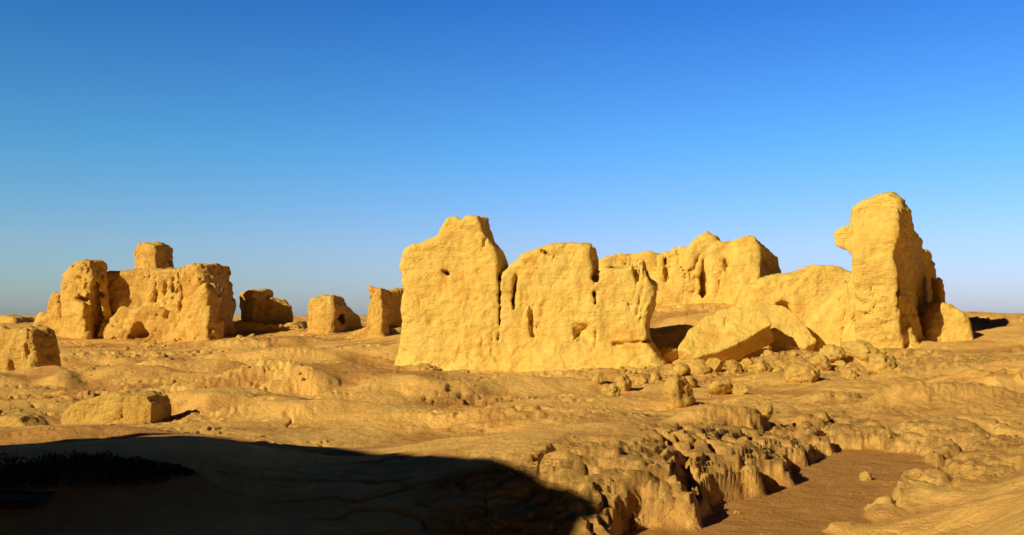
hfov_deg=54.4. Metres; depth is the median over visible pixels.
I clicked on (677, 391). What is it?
boulder
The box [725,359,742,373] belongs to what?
boulder
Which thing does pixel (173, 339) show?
rubble
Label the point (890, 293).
ruined earth tower
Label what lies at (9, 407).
rubble
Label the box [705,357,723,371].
boulder
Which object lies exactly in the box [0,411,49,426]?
earth block
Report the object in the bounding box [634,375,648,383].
boulder
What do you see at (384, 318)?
earth wall remnant
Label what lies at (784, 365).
boulder
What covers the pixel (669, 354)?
boulder
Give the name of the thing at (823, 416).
boulder
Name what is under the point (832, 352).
boulder
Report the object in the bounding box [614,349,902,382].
rubble
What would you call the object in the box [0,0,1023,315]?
sky
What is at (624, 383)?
boulder
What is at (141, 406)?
earth block
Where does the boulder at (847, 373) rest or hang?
on the desert ground
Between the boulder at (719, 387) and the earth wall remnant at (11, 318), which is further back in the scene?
the earth wall remnant at (11, 318)
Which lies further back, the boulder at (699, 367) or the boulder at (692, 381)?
the boulder at (699, 367)
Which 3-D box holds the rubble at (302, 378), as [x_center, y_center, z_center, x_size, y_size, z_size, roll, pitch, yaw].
[-1.040,4.199,38.864,45.820,1.780,33.825,0,-3,0]
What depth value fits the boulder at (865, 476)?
17.71 m
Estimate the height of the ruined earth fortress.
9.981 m
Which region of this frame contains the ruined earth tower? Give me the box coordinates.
[801,191,973,351]
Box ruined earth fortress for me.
[33,241,306,341]
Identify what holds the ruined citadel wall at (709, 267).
on the desert ground
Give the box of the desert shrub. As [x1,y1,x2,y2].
[0,447,199,490]
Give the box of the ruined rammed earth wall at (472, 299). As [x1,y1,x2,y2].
[394,215,666,371]
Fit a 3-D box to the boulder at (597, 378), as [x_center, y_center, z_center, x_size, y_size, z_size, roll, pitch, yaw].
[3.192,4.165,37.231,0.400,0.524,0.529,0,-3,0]
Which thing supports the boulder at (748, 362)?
on the desert ground
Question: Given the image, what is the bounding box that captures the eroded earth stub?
[0,325,60,371]
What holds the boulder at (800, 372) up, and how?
on the desert ground
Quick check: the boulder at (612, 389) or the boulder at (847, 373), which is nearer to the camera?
the boulder at (612, 389)
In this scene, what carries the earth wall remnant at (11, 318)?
on the desert ground
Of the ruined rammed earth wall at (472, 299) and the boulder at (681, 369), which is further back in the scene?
the ruined rammed earth wall at (472, 299)
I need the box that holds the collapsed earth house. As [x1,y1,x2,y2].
[307,294,361,334]
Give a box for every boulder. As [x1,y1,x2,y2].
[592,372,602,383]
[601,383,620,396]
[616,375,631,391]
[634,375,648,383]
[659,346,677,362]
[663,374,695,408]
[673,363,688,375]
[685,376,697,387]
[686,359,710,375]
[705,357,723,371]
[707,380,732,394]
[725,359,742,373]
[730,382,748,394]
[741,358,755,368]
[752,360,772,373]
[759,404,772,420]
[777,362,788,370]
[784,362,819,383]
[810,354,831,370]
[813,411,830,421]
[818,344,845,362]
[840,340,880,361]
[841,368,857,378]
[859,471,871,480]
[866,353,897,375]
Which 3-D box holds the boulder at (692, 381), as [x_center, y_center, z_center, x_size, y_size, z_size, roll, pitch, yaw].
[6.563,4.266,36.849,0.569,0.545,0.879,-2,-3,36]
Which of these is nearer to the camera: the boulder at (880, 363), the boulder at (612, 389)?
the boulder at (612, 389)
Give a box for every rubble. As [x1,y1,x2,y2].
[3,379,232,411]
[8,349,1001,437]
[90,332,328,349]
[454,395,1023,534]
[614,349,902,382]
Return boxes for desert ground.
[0,302,1023,534]
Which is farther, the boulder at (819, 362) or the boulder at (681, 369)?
the boulder at (681, 369)
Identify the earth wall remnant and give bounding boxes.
[0,314,34,322]
[347,285,403,338]
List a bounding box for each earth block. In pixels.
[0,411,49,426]
[60,391,171,424]
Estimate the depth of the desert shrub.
15.30 m
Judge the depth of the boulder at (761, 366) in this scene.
44.10 m
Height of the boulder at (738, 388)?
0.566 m
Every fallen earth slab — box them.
[678,306,773,361]
[752,302,816,352]
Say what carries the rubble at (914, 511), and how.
on the desert ground
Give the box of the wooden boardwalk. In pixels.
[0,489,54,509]
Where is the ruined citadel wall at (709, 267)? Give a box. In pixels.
[598,231,850,319]
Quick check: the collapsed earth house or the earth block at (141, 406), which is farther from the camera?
the collapsed earth house
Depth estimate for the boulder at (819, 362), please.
44.05 m
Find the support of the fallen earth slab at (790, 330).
on the desert ground
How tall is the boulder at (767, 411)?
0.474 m
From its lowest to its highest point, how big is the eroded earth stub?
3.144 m
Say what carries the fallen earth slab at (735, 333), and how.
on the desert ground
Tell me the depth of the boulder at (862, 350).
45.66 m

